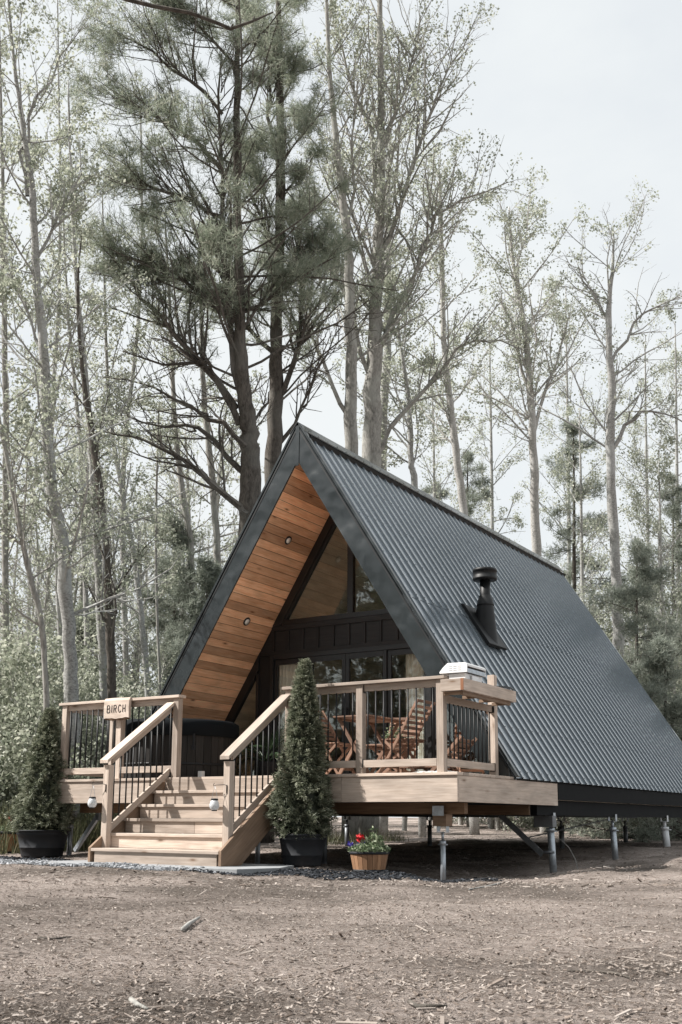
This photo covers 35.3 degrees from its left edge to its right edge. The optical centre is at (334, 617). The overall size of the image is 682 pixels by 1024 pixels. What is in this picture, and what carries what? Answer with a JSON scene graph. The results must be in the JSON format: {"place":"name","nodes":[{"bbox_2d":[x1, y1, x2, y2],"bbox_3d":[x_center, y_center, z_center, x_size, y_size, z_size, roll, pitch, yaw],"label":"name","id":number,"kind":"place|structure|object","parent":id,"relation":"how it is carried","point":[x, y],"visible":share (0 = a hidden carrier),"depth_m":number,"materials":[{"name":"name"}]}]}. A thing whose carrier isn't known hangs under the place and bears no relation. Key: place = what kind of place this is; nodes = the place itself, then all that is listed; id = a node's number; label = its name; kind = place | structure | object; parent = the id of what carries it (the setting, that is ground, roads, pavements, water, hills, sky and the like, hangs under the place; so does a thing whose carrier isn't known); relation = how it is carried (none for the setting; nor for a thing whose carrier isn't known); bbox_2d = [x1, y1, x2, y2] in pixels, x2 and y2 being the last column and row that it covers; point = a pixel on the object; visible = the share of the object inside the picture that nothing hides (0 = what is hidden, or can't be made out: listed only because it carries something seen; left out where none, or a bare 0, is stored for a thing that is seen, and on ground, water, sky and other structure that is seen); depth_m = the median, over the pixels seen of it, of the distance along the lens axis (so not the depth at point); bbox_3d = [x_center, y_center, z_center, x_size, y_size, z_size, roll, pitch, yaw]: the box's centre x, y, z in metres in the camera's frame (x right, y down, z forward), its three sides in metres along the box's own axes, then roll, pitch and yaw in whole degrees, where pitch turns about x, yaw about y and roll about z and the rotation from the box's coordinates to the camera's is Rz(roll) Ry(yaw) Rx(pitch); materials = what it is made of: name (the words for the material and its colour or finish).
{"place":"outdoors","nodes":[
{"label":"outdoors","id":0,"kind":"place"},
{"bbox_2d":[123,0,272,30],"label":"overhanging branch","id":1,"kind":"object","parent":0,"point":[176,10],"visible":1,"depth_m":7.49,"materials":[{"name":"plant"}]},
{"bbox_2d":[0,817,681,1023],"bbox_3d":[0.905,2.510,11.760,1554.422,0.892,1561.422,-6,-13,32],"label":"ground","id":2,"kind":"structure","parent":0,"point":[483,846],"depth_m":5.08,"materials":[{"name":"soil"}]},
{"bbox_2d":[0,817,27,852],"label":"flower tub","id":3,"kind":"object","parent":2,"relation":"on","point":[11,839],"visible":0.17,"depth_m":15.67,"materials":[{"name":"plastic"}]},
{"bbox_2d":[0,493,54,645],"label":"woodland tree","id":4,"kind":"object","parent":2,"relation":"on","point":[15,567],"visible":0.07,"depth_m":44.47,"materials":[{"name":"green plant"}]},
{"bbox_2d":[0,411,61,651],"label":"woodland tree","id":5,"kind":"object","parent":2,"relation":"on","point":[28,607],"visible":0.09,"depth_m":39.38,"materials":[{"name":"green plant"}]},
{"bbox_2d":[0,430,75,714],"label":"woodland tree","id":6,"kind":"object","parent":2,"relation":"on","point":[14,565],"visible":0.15,"depth_m":34.38,"materials":[{"name":"green plant"}]},
{"bbox_2d":[0,496,77,702],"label":"woodland tree","id":7,"kind":"object","parent":2,"relation":"on","point":[13,616],"visible":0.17,"depth_m":31.11,"materials":[{"name":"green plant"}]},
{"bbox_2d":[0,728,101,830],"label":"shrub","id":8,"kind":"object","parent":2,"relation":"on","point":[13,785],"visible":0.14,"depth_m":17.44,"materials":[{"name":"green plant"}]},
{"bbox_2d":[0,452,104,697],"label":"woodland tree","id":9,"kind":"object","parent":2,"relation":"on","point":[48,558],"visible":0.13,"depth_m":31.87,"materials":[{"name":"green plant"}]},
{"bbox_2d":[0,623,106,808],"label":"shrub","id":10,"kind":"object","parent":2,"relation":"on","point":[31,717],"visible":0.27,"depth_m":18.67,"materials":[{"name":"green plant"}]},
{"bbox_2d":[0,0,111,709],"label":"tall tree","id":11,"kind":"object","parent":2,"relation":"on","point":[5,496],"visible":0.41,"depth_m":21.95,"materials":[{"name":"green plant"}]},
{"bbox_2d":[18,556,97,701],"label":"woodland tree","id":12,"kind":"object","parent":2,"relation":"on","point":[46,594],"visible":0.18,"depth_m":29.04,"materials":[{"name":"green plant"}]},
{"bbox_2d":[0,0,117,696],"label":"tall tree","id":13,"kind":"object","parent":2,"relation":"on","point":[58,616],"visible":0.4,"depth_m":26.95,"materials":[{"name":"green plant"}]},
{"bbox_2d":[29,415,109,701],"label":"woodland tree","id":14,"kind":"object","parent":2,"relation":"on","point":[67,514],"visible":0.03,"depth_m":38.82,"materials":[{"name":"green plant"}]},
{"bbox_2d":[0,261,140,711],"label":"tall tree","id":15,"kind":"object","parent":2,"relation":"on","point":[19,520],"visible":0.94,"depth_m":16.98,"materials":[{"name":"green plant"}]},
{"bbox_2d":[9,524,133,685],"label":"woodland tree","id":16,"kind":"object","parent":2,"relation":"on","point":[76,587],"visible":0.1,"depth_m":32.05,"materials":[{"name":"green plant"}]},
{"bbox_2d":[30,598,121,702],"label":"conifer","id":17,"kind":"object","parent":2,"relation":"on","point":[78,628],"visible":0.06,"depth_m":29.87,"materials":[{"name":"plant"}]},
{"bbox_2d":[14,400,144,701],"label":"woodland tree","id":18,"kind":"object","parent":2,"relation":"on","point":[80,587],"visible":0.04,"depth_m":32.65,"materials":[{"name":"green plant"}]},
{"bbox_2d":[0,601,161,773],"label":"shrub","id":19,"kind":"object","parent":2,"relation":"on","point":[83,669],"visible":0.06,"depth_m":20.25,"materials":[{"name":"green plant"}]},
{"bbox_2d":[0,800,171,854],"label":"tall grass","id":20,"kind":"structure","parent":2,"relation":"on","point":[88,841],"depth_m":16.75,"materials":[{"name":"plant"}]},
{"bbox_2d":[14,629,157,758],"bbox_3d":[-4.410,2.623,22.448,5.278,4.684,5.229,1,-11,-2],"label":"shrub","id":21,"kind":"object","parent":2,"relation":"on","point":[142,712],"visible":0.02,"depth_m":22.34,"materials":[{"name":"green plant"}]},
{"bbox_2d":[32,396,144,688],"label":"woodland tree","id":22,"kind":"object","parent":2,"relation":"on","point":[106,492],"visible":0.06,"depth_m":32.52,"materials":[{"name":"green plant"}]},
{"bbox_2d":[2,154,182,719],"bbox_3d":[-6.115,-2.513,25.458,4.102,15.565,4.815,-6,-13,32],"label":"tall tree","id":23,"kind":"object","parent":2,"relation":"on","point":[85,601],"visible":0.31,"depth_m":24.97,"materials":[{"name":"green plant"}]},
{"bbox_2d":[0,0,187,832],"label":"poplar tree","id":24,"kind":"object","parent":2,"relation":"on","point":[68,615],"visible":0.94,"depth_m":17.95,"materials":[{"name":"green plant"}]},
{"bbox_2d":[31,151,165,715],"bbox_3d":[-4.986,-2.575,22.598,2.766,14.632,3.133,1,-11,-1],"label":"tall tree","id":25,"kind":"object","parent":2,"relation":"on","point":[142,633],"visible":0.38,"depth_m":22.96,"materials":[{"name":"green plant"}]},
{"bbox_2d":[81,726,117,840],"bbox_3d":[-4.420,3.302,19.331,2.806,2.687,2.981,4,-11,-18],"label":"shrub","id":26,"kind":"object","parent":2,"relation":"on","point":[89,747],"visible":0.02,"depth_m":19.45,"materials":[{"name":"green plant"}]},
{"bbox_2d":[20,163,179,698],"bbox_3d":[-4.748,-1.977,20.018,2.679,12.595,2.920,-6,-13,32],"label":"tall tree","id":27,"kind":"object","parent":2,"relation":"on","point":[109,618],"visible":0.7,"depth_m":20.16,"materials":[{"name":"pale bark"},{"name":"leaves"}]},
{"bbox_2d":[71,475,143,676],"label":"woodland tree","id":28,"kind":"object","parent":2,"relation":"on","point":[114,546],"visible":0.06,"depth_m":31.67,"materials":[{"name":"green plant"}]},
{"bbox_2d":[13,81,203,765],"bbox_3d":[-4.731,-2.875,20.548,2.951,14.487,4.005,-6,-13,32],"label":"tall tree","id":29,"kind":"object","parent":2,"relation":"on","point":[102,658],"visible":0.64,"depth_m":20.59,"materials":[{"name":"green plant"}]},
{"bbox_2d":[24,74,193,693],"bbox_3d":[-5.686,-4.197,27.689,4.201,19.678,4.079,3,-11,-14],"label":"tall tree","id":30,"kind":"object","parent":2,"relation":"on","point":[125,646],"visible":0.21,"depth_m":27.96,"materials":[{"name":"green plant"}]},
{"bbox_2d":[85,669,158,735],"bbox_3d":[-5.285,3.232,24.171,5.087,4.554,4.700,4,-11,-19],"label":"shrub","id":31,"kind":"object","parent":2,"relation":"on","point":[127,686],"visible":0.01,"depth_m":24.54,"materials":[{"name":"green plant"}]},
{"bbox_2d":[103,471,166,717],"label":"woodland tree","id":32,"kind":"object","parent":2,"relation":"on","point":[131,646],"visible":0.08,"depth_m":38.26,"materials":[{"name":"green plant"}]},
{"bbox_2d":[116,560,169,694],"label":"woodland tree","id":33,"kind":"object","parent":2,"relation":"on","point":[146,629],"visible":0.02,"depth_m":32.81,"materials":[{"name":"green plant"}]},
{"bbox_2d":[107,492,189,694],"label":"woodland tree","id":34,"kind":"object","parent":2,"relation":"on","point":[137,651],"visible":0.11,"depth_m":32.13,"materials":[{"name":"green plant"}]},
{"bbox_2d":[137,391,187,693],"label":"tall tree","id":35,"kind":"object","parent":2,"relation":"on","point":[165,586],"visible":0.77,"depth_m":24.04,"materials":[{"name":"green plant"}]},
{"bbox_2d":[127,508,201,695],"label":"conifer","id":36,"kind":"object","parent":2,"relation":"on","point":[165,632],"visible":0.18,"depth_m":25.85,"materials":[{"name":"plant"}]},
{"bbox_2d":[47,860,293,873],"bbox_3d":[-1.865,2.887,12.327,3.149,0.111,1.300,-6,-13,32],"label":"concrete pad","id":37,"kind":"object","parent":2,"relation":"on","point":[247,868],"visible":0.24,"depth_m":11.56,"materials":[{"name":"concrete"}]},
{"bbox_2d":[88,694,289,866],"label":"staircase","id":38,"kind":"structure","parent":37,"relation":"on","point":[233,829],"depth_m":12.65,"materials":[{"name":"beige wood"}]},
{"bbox_2d":[109,392,232,685],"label":"woodland tree","id":39,"kind":"object","parent":2,"relation":"on","point":[187,471],"visible":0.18,"depth_m":34.88,"materials":[{"name":"green plant"}]},
{"bbox_2d":[125,189,223,630],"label":"tall tree","id":40,"kind":"object","parent":2,"relation":"on","point":[185,512],"visible":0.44,"depth_m":25.94,"materials":[{"name":"green plant"}]},
{"bbox_2d":[129,481,224,669],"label":"woodland tree","id":41,"kind":"object","parent":2,"relation":"on","point":[194,504],"visible":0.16,"depth_m":31.55,"materials":[{"name":"green plant"}]},
{"bbox_2d":[145,418,210,663],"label":"woodland tree","id":42,"kind":"object","parent":2,"relation":"on","point":[186,485],"visible":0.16,"depth_m":40.03,"materials":[{"name":"green plant"}]},
{"bbox_2d":[160,550,223,684],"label":"conifer","id":43,"kind":"object","parent":2,"relation":"on","point":[209,571],"visible":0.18,"depth_m":24.83,"materials":[{"name":"plant"}]},
{"bbox_2d":[132,219,266,596],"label":"tall tree","id":44,"kind":"object","parent":2,"relation":"on","point":[217,551],"visible":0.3,"depth_m":26.94,"materials":[{"name":"green plant"}]},
{"bbox_2d":[156,366,266,668],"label":"woodland tree","id":45,"kind":"object","parent":2,"relation":"on","point":[218,495],"visible":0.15,"depth_m":31.88,"materials":[{"name":"green plant"}]},
{"bbox_2d":[33,0,409,536],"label":"pine tree","id":46,"kind":"object","parent":2,"relation":"on","point":[203,286],"visible":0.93,"depth_m":21.35,"materials":[{"name":"green plant"}]},
{"bbox_2d":[0,855,503,882],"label":"black mulch","id":47,"kind":"object","parent":2,"relation":"on","point":[350,874],"visible":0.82,"depth_m":10.93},
{"bbox_2d":[0,858,215,873],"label":"gravel","id":48,"kind":"structure","parent":47,"relation":"on","point":[121,865],"depth_m":11.74,"materials":[{"name":"gravel"}]},
{"bbox_2d":[4,706,79,856],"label":"potted cedar","id":49,"kind":"object","parent":48,"relation":"on","point":[39,808],"visible":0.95,"depth_m":14.75,"materials":[{"name":"green plant"}]},
{"bbox_2d":[346,826,390,871],"bbox_3d":[0.365,2.434,11.279,0.470,0.479,0.472,-6,-13,32],"label":"flower tub","id":50,"kind":"object","parent":47,"relation":"on","point":[369,854],"visible":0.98,"depth_m":11.14,"materials":[{"name":"brown wood"}]},
{"bbox_2d":[182,0,381,842],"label":"pine tree","id":51,"kind":"object","parent":2,"relation":"on","point":[276,438],"visible":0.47,"depth_m":23.36,"materials":[{"name":"green plant"}]},
{"bbox_2d":[263,658,339,866],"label":"potted cedar","id":52,"kind":"object","parent":2,"relation":"on","point":[304,796],"visible":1,"depth_m":12.29,"materials":[{"name":"green plant"}]},
{"bbox_2d":[55,675,557,879],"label":"deck","id":53,"kind":"structure","parent":2,"relation":"on","point":[442,784],"depth_m":12.54,"materials":[{"name":"wood"}]},
{"bbox_2d":[104,697,131,720],"bbox_3d":[-2.941,1.237,14.486,0.461,0.312,0.056,-6,-13,32],"label":"wooden sign","id":54,"kind":"object","parent":53,"relation":"attached to","point":[117,708],"visible":1,"depth_m":14.46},
{"bbox_2d":[123,718,238,777],"bbox_3d":[-2.248,1.911,15.354,1.740,0.850,1.740,-6,-13,32],"label":"hot tub","id":55,"kind":"object","parent":53,"relation":"on","point":[206,744],"visible":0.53,"depth_m":14.64,"materials":[{"name":"black wood"}]},
{"bbox_2d":[236,724,284,775],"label":"potted palm","id":56,"kind":"object","parent":53,"relation":"on","point":[266,764],"visible":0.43,"depth_m":15.48,"materials":[{"name":"plant"}]},
{"bbox_2d":[316,710,355,773],"bbox_3d":[-0.056,1.630,13.874,0.571,0.919,0.470,-6,-13,32],"label":"folding chair","id":57,"kind":"object","parent":53,"relation":"on","point":[340,745],"visible":0.38,"depth_m":13.96,"materials":[{"name":"brown wood"}]},
{"bbox_2d":[333,714,404,773],"bbox_3d":[0.440,1.650,13.522,0.520,0.755,0.932,-6,-13,32],"label":"folding table","id":58,"kind":"object","parent":53,"relation":"on","point":[348,718],"visible":0.57,"depth_m":13.50,"materials":[{"name":"brown wood"}]},
{"bbox_2d":[366,743,418,772],"bbox_3d":[0.759,1.933,14.250,0.620,0.486,0.352,-6,-13,32],"label":"side table","id":59,"kind":"object","parent":53,"relation":"on","point":[403,754],"visible":0.3,"depth_m":14.25,"materials":[{"name":"brown wood"}]},
{"bbox_2d":[383,717,421,772],"bbox_3d":[0.916,1.810,14.794,0.470,0.919,0.571,-4,-11,21],"label":"folding chair","id":60,"kind":"object","parent":53,"relation":"on","point":[413,749],"visible":0.23,"depth_m":14.93,"materials":[{"name":"brown wood"}]},
{"bbox_2d":[379,699,435,772],"bbox_3d":[0.874,1.480,13.051,0.571,0.919,0.470,-6,-13,32],"label":"folding chair","id":61,"kind":"object","parent":53,"relation":"on","point":[412,741],"visible":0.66,"depth_m":12.98,"materials":[{"name":"brown wood"}]},
{"bbox_2d":[399,734,476,772],"bbox_3d":[1.250,1.685,12.980,0.855,0.475,0.452,-6,-13,32],"label":"deck chair","id":62,"kind":"object","parent":53,"relation":"on","point":[433,768],"visible":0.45,"depth_m":12.91,"materials":[{"name":"brown wood"}]},
{"bbox_2d":[440,662,485,681],"bbox_3d":[1.445,0.657,12.190,0.371,0.222,0.501,-6,-13,32],"label":"table grill","id":63,"kind":"object","parent":53,"relation":"on","point":[464,670],"visible":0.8,"depth_m":12.01,"materials":[{"name":"white metal"}]},
{"bbox_2d":[452,712,487,773],"bbox_3d":[1.747,1.625,13.787,0.470,0.919,0.571,1,-11,-6],"label":"folding chair","id":64,"kind":"object","parent":53,"relation":"on","point":[469,770],"visible":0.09,"depth_m":13.69,"materials":[{"name":"brown wood"}]},
{"bbox_2d":[0,825,681,889],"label":"distant wood chips","id":65,"kind":"object","parent":2,"relation":"on","point":[552,884],"visible":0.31,"depth_m":10.65,"materials":[{"name":"wood"}]},
{"bbox_2d":[0,844,681,1023],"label":"wood chips","id":66,"kind":"object","parent":2,"relation":"on","point":[220,973],"visible":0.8,"depth_m":3.96,"materials":[{"name":"wood"}]},
{"bbox_2d":[0,866,681,1023],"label":"bark slivers","id":67,"kind":"object","parent":2,"relation":"on","point":[499,980],"visible":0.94,"depth_m":3.76,"materials":[{"name":"brown wood"}]},
{"bbox_2d":[271,0,462,839],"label":"maple tree","id":68,"kind":"object","parent":2,"relation":"on","point":[349,408],"visible":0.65,"depth_m":25.95,"materials":[{"name":"green plant"}]},
{"bbox_2d":[327,827,408,844],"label":"short grass","id":69,"kind":"structure","parent":2,"relation":"on","point":[334,837],"depth_m":24.00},
{"bbox_2d":[324,237,440,837],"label":"tall tree","id":70,"kind":"object","parent":2,"relation":"on","point":[422,821],"visible":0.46,"depth_m":28.95,"materials":[{"name":"green plant"}]},
{"bbox_2d":[344,35,466,836],"bbox_3d":[1.501,-5.065,28.945,3.276,21.982,3.582,-6,-13,32],"label":"maple tree","id":71,"kind":"object","parent":2,"relation":"on","point":[383,823],"visible":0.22,"depth_m":29.90,"materials":[{"name":"green plant"}]},
{"bbox_2d":[148,422,681,872],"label":"frame cabin","id":72,"kind":"object","parent":2,"relation":"on","point":[342,564],"visible":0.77,"depth_m":16.42,"materials":[{"name":"black metal"}]},
{"bbox_2d":[225,655,259,775],"bbox_3d":[-1.731,1.643,17.128,1.283,2.021,0.080,-6,-13,32],"label":"side window","id":73,"kind":"structure","parent":72,"relation":"in","point":[253,676],"depth_m":16.97,"materials":[{"name":"black metal"}]},
{"bbox_2d":[273,657,308,773],"bbox_3d":[-0.660,1.569,16.456,0.666,1.886,0.038,-6,-13,32],"label":"patio door","id":74,"kind":"structure","parent":72,"relation":"in","point":[285,661],"depth_m":16.67,"materials":[{"name":"black glass"}]},
{"bbox_2d":[309,654,345,773],"bbox_3d":[-0.120,1.501,16.076,0.651,1.886,0.068,-6,-13,32],"label":"patio door","id":75,"kind":"structure","parent":72,"relation":"in","point":[342,657],"depth_m":16.08,"materials":[{"name":"black metal"}]},
{"bbox_2d":[273,515,388,625],"bbox_3d":[0.173,-1.009,16.401,2.659,2.095,0.100,-6,-13,32],"label":"gable window","id":76,"kind":"structure","parent":72,"relation":"in","point":[283,618],"depth_m":16.62,"materials":[{"name":"black metal"}]},
{"bbox_2d":[345,650,387,773],"bbox_3d":[0.455,1.437,15.718,0.701,1.886,0.068,-6,-13,32],"label":"patio door","id":77,"kind":"structure","parent":72,"relation":"in","point":[349,656],"depth_m":15.84,"materials":[{"name":"black metal"}]},
{"bbox_2d":[387,648,427,770],"bbox_3d":[1.055,1.378,15.387,0.666,1.886,0.038,-6,-13,32],"label":"patio door","id":78,"kind":"structure","parent":72,"relation":"in","point":[390,653],"depth_m":15.57,"materials":[{"name":"black glass"}]},
{"bbox_2d":[447,741,485,773],"bbox_3d":[2.246,2.485,18.192,1.700,0.850,0.900,-6,-13,32],"label":"sofa","id":79,"kind":"object","parent":72,"relation":"on","point":[468,755],"depth_m":18.47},
{"bbox_3d":[0.211,0.536,16.187,2.700,0.030,0.040,-6,-13,32],"label":"curtain rail","id":80,"kind":"object","parent":72,"relation":"attached to","visible":0},
{"bbox_2d":[277,664,297,771],"bbox_3d":[-0.639,1.584,16.534,0.600,1.890,0.094,-6,-13,32],"label":"curtain","id":81,"kind":"object","parent":80,"relation":"hanging from","point":[286,674],"visible":0.3,"depth_m":16.69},
{"bbox_2d":[406,654,423,770],"bbox_3d":[1.223,1.374,15.362,0.460,1.890,0.091,-6,-13,32],"label":"curtain","id":82,"kind":"object","parent":80,"relation":"hanging from","point":[414,668],"visible":0.12,"depth_m":15.46,"materials":[{"name":"fabric"}]},
{"bbox_2d":[291,0,561,837],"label":"maple tree","id":83,"kind":"object","parent":2,"relation":"on","point":[373,447],"visible":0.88,"depth_m":26.85,"materials":[{"name":"green plant"}]},
{"bbox_2d":[407,999,447,1007],"bbox_3d":[0.245,1.073,2.969,0.126,0.017,0.058,-6,-13,32],"label":"stick","id":84,"kind":"object","parent":2,"relation":"on","point":[415,1005],"visible":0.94,"depth_m":2.95,"materials":[{"name":"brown wood"}]},
{"bbox_2d":[419,479,451,501],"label":"conifer","id":85,"kind":"object","parent":2,"relation":"on","point":[429,490],"visible":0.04,"depth_m":42.01,"materials":[{"name":"plant"}]},
{"bbox_2d":[383,333,494,828],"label":"tall tree","id":86,"kind":"object","parent":2,"relation":"on","point":[434,465],"visible":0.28,"depth_m":35.84,"materials":[{"name":"green plant"}]},
{"bbox_2d":[382,129,504,834],"bbox_3d":[3.440,-3.946,30.674,3.704,20.276,4.756,-6,-13,32],"label":"tall tree","id":87,"kind":"object","parent":2,"relation":"on","point":[451,415],"visible":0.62,"depth_m":30.94,"materials":[{"name":"green plant"}]},
{"bbox_2d":[452,445,500,826],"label":"conifer","id":88,"kind":"object","parent":2,"relation":"on","point":[474,497],"visible":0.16,"depth_m":37.86,"materials":[{"name":"plant"}]},
{"bbox_2d":[449,291,547,824],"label":"tall tree","id":89,"kind":"object","parent":2,"relation":"on","point":[491,508],"visible":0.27,"depth_m":39.95,"materials":[{"name":"green plant"}]},
{"bbox_2d":[452,157,612,832],"bbox_3d":[5.457,-3.819,31.231,4.754,20.198,4.450,-10,-15,43],"label":"tall tree","id":90,"kind":"object","parent":2,"relation":"on","point":[531,416],"visible":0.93,"depth_m":31.93,"materials":[{"name":"green plant"}]},
{"bbox_2d":[514,416,627,829],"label":"conifer","id":91,"kind":"object","parent":2,"relation":"on","point":[574,562],"visible":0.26,"depth_m":35.92,"materials":[{"name":"plant"}]},
{"bbox_2d":[514,274,629,597],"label":"tall tree","id":92,"kind":"object","parent":2,"relation":"on","point":[569,517],"visible":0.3,"depth_m":42.00,"materials":[{"name":"green plant"}]},
{"bbox_2d":[514,371,652,641],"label":"tall tree","id":93,"kind":"object","parent":2,"relation":"on","point":[590,558],"visible":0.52,"depth_m":33.88,"materials":[{"name":"green plant"}]},
{"bbox_2d":[492,175,681,655],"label":"tall tree","id":94,"kind":"object","parent":2,"relation":"on","point":[611,445],"visible":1,"depth_m":28.95,"materials":[{"name":"green plant"}]},
{"bbox_2d":[493,582,681,832],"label":"shrub","id":95,"kind":"object","parent":2,"relation":"on","point":[524,822],"depth_m":34.11,"materials":[{"name":"green plant"}]},
{"bbox_2d":[532,536,681,838],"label":"conifer","id":96,"kind":"object","parent":2,"relation":"on","point":[642,554],"visible":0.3,"depth_m":26.72,"materials":[{"name":"plant"}]},
{"bbox_2d":[557,629,681,842],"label":"conifer","id":97,"kind":"object","parent":2,"relation":"on","point":[661,658],"visible":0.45,"depth_m":23.79,"materials":[{"name":"plant"}]},
{"bbox_2d":[563,586,681,833],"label":"shrub","id":98,"kind":"object","parent":2,"relation":"on","point":[627,646],"depth_m":29.81,"materials":[{"name":"green plant"}]},
{"bbox_2d":[590,288,681,630],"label":"tall tree","id":99,"kind":"object","parent":2,"relation":"on","point":[646,453],"visible":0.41,"depth_m":40.01,"materials":[{"name":"green plant"}]},
{"bbox_2d":[598,294,681,662],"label":"tall tree","id":100,"kind":"object","parent":2,"relation":"on","point":[670,311],"visible":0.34,"depth_m":38.14,"materials":[{"name":"green plant"}]},
{"bbox_2d":[604,386,681,704],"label":"tall tree","id":101,"kind":"object","parent":2,"relation":"on","point":[661,476],"visible":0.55,"depth_m":30.94,"materials":[{"name":"green plant"}]},
{"bbox_2d":[625,471,681,699],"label":"conifer","id":102,"kind":"object","parent":2,"relation":"on","point":[673,508],"visible":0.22,"depth_m":33.93,"materials":[{"name":"plant"}]},
{"bbox_2d":[0,0,681,817],"label":"sky","id":103,"kind":"structure","parent":0,"point":[590,91],"materials":[{"name":"white"}]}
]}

